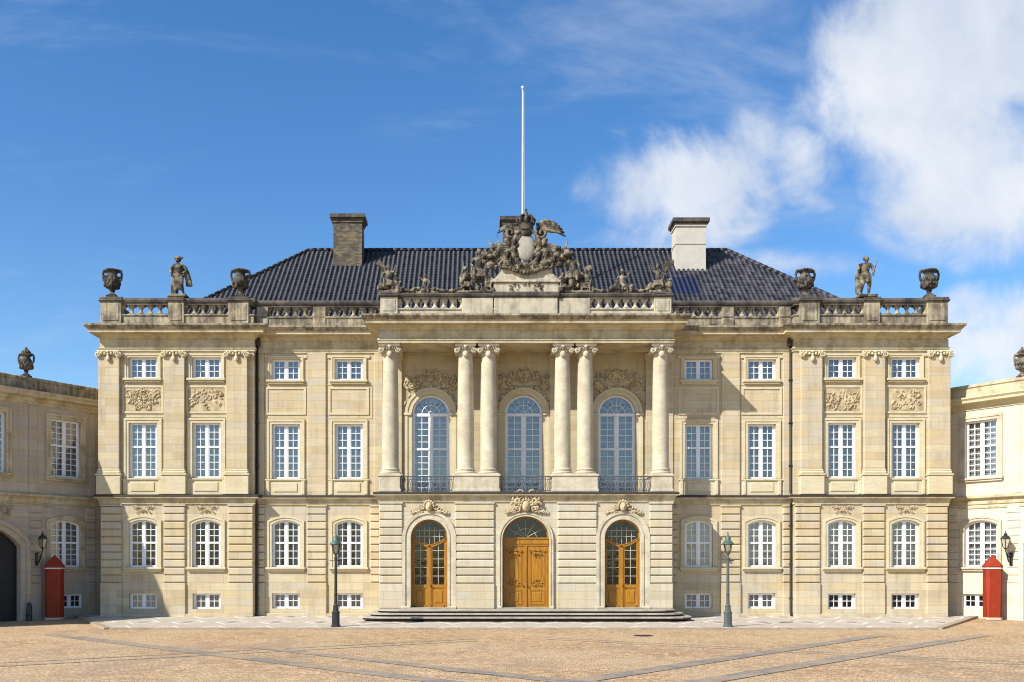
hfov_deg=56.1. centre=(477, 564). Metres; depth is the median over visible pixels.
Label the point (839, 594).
window
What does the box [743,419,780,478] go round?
window
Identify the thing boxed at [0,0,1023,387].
sky
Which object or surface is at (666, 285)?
sculpture group
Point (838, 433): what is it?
window
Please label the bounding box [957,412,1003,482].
window
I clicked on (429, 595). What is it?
side door
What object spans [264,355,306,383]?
window
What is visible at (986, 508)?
palace wing
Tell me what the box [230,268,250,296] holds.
stone urn
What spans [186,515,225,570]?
window
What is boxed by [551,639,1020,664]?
paving band
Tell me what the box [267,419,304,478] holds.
window
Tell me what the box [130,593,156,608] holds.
window
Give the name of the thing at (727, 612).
street lamp
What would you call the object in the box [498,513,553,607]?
main door
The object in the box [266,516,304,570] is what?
window
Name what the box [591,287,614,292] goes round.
stone garland
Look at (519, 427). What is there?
arched window
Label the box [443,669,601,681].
paving band
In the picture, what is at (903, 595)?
window
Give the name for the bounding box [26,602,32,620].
bollard
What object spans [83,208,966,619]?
palace
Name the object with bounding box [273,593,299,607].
window
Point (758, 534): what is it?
window
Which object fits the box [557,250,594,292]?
sculpture group
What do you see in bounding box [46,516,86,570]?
window
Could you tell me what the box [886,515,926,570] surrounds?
window
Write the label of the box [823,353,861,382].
window
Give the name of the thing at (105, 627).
kerb
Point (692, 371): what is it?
window
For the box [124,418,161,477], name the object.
window
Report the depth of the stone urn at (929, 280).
44.58 m
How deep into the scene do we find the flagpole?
46.47 m
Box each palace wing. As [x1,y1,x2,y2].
[0,372,100,621]
[948,377,1023,620]
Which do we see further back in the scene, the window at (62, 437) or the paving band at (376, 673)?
the window at (62, 437)
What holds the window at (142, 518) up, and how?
in the palace
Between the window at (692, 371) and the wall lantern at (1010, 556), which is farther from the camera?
the window at (692, 371)
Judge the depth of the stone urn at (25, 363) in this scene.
43.23 m
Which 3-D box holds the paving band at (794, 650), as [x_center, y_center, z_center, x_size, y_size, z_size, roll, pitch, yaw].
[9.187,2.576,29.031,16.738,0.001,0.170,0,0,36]
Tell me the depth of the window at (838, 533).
44.71 m
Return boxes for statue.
[167,256,192,297]
[854,256,877,297]
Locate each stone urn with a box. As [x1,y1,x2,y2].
[17,347,34,376]
[102,268,122,296]
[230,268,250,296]
[795,268,815,296]
[919,268,939,297]
[1013,347,1023,377]
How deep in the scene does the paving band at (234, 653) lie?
27.15 m
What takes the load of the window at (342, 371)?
in the palace
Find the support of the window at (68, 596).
in the palace wing at (48, 449)
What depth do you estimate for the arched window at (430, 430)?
45.14 m
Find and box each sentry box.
[44,555,64,619]
[982,555,1002,619]
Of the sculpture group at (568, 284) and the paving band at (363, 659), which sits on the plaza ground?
the paving band at (363, 659)
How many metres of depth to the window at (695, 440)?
45.13 m
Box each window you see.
[0,406,13,477]
[44,412,87,482]
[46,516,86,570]
[64,594,81,607]
[122,353,161,382]
[122,515,162,570]
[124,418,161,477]
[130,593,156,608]
[186,353,225,382]
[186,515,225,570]
[187,418,224,477]
[194,593,220,608]
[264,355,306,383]
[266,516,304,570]
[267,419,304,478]
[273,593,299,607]
[328,355,369,383]
[329,516,367,570]
[330,419,367,478]
[337,593,362,607]
[404,387,456,491]
[498,387,549,491]
[593,387,643,491]
[678,355,719,383]
[679,516,718,570]
[680,419,717,478]
[685,593,711,607]
[740,355,782,383]
[742,516,781,570]
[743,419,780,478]
[748,593,773,607]
[822,515,862,570]
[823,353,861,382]
[823,418,860,477]
[828,593,853,608]
[886,353,926,382]
[886,418,924,477]
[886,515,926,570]
[891,593,917,608]
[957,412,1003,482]
[958,516,1002,570]
[963,594,982,607]
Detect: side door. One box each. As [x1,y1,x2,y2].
[401,511,456,608]
[596,511,650,608]
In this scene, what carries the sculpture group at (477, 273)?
on the palace
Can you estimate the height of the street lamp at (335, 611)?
3.848 m
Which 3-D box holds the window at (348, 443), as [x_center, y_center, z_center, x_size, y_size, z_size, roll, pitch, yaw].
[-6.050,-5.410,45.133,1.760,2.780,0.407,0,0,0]
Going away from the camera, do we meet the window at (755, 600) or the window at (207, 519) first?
the window at (207, 519)
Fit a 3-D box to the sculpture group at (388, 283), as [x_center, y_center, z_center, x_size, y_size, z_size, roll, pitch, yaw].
[-3.949,-12.880,43.067,1.300,1.602,0.709,0,0,0]
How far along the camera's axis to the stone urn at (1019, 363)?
43.31 m
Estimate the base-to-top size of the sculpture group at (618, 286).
1.138 m
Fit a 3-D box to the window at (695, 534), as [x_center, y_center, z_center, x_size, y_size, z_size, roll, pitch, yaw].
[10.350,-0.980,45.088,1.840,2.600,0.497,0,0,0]
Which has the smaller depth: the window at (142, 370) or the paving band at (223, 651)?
the paving band at (223, 651)
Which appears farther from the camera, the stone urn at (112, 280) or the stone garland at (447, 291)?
the stone urn at (112, 280)
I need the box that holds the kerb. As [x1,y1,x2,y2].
[76,615,977,629]
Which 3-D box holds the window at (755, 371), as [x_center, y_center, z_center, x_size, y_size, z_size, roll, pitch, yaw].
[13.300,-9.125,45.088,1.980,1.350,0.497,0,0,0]
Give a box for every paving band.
[2,638,476,662]
[9,641,465,665]
[47,634,463,681]
[249,646,559,681]
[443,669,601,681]
[545,637,1023,662]
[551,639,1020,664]
[555,635,886,681]
[683,635,989,681]
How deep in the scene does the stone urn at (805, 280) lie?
44.59 m
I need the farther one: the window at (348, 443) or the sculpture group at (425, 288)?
the window at (348, 443)
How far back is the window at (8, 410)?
42.44 m
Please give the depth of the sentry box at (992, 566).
43.40 m
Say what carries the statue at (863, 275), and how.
on the palace
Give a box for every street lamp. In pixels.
[330,532,341,626]
[722,532,733,626]
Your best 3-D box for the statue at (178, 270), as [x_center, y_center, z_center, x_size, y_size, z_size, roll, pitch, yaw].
[-13.872,-13.410,44.780,1.066,1.980,0.660,0,0,0]
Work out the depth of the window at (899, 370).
44.70 m
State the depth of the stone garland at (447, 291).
42.84 m
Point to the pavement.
(361, 622)
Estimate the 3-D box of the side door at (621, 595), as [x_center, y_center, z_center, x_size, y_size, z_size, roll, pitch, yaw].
[6.480,-0.210,43.065,2.460,4.380,0.590,0,0,0]
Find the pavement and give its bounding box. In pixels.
[82,614,967,627]
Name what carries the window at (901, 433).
in the palace
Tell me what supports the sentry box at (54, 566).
on the plaza ground
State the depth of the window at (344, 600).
45.18 m
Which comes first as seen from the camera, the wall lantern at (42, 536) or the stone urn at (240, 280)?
the wall lantern at (42, 536)
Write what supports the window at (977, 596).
in the palace wing at (986, 508)
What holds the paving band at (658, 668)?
on the plaza ground
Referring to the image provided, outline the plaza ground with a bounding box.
[0,618,1023,681]
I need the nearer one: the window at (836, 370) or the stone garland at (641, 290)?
the stone garland at (641, 290)
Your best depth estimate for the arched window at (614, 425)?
45.15 m
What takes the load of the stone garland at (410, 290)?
on the palace
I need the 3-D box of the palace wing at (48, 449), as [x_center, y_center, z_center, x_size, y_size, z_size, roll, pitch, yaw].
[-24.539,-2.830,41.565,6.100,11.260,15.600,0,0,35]
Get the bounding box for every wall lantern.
[35,531,47,565]
[1000,531,1012,565]
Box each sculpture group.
[376,261,403,292]
[412,273,436,292]
[457,248,496,292]
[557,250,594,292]
[609,269,634,292]
[647,259,673,292]
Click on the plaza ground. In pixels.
(530, 652)
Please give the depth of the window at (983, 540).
44.88 m
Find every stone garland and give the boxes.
[402,287,416,292]
[433,287,460,292]
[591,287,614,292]
[629,287,650,292]
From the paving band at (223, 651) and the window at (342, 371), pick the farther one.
the window at (342, 371)
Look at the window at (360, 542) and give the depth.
45.13 m
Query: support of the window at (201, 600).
in the palace
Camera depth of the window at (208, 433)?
44.71 m
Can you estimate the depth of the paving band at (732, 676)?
25.41 m
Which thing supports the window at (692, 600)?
in the palace
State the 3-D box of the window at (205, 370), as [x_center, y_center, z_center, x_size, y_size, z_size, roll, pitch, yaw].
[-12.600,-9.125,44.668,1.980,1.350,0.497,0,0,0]
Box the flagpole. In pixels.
[521,86,524,261]
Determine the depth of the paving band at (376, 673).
25.45 m

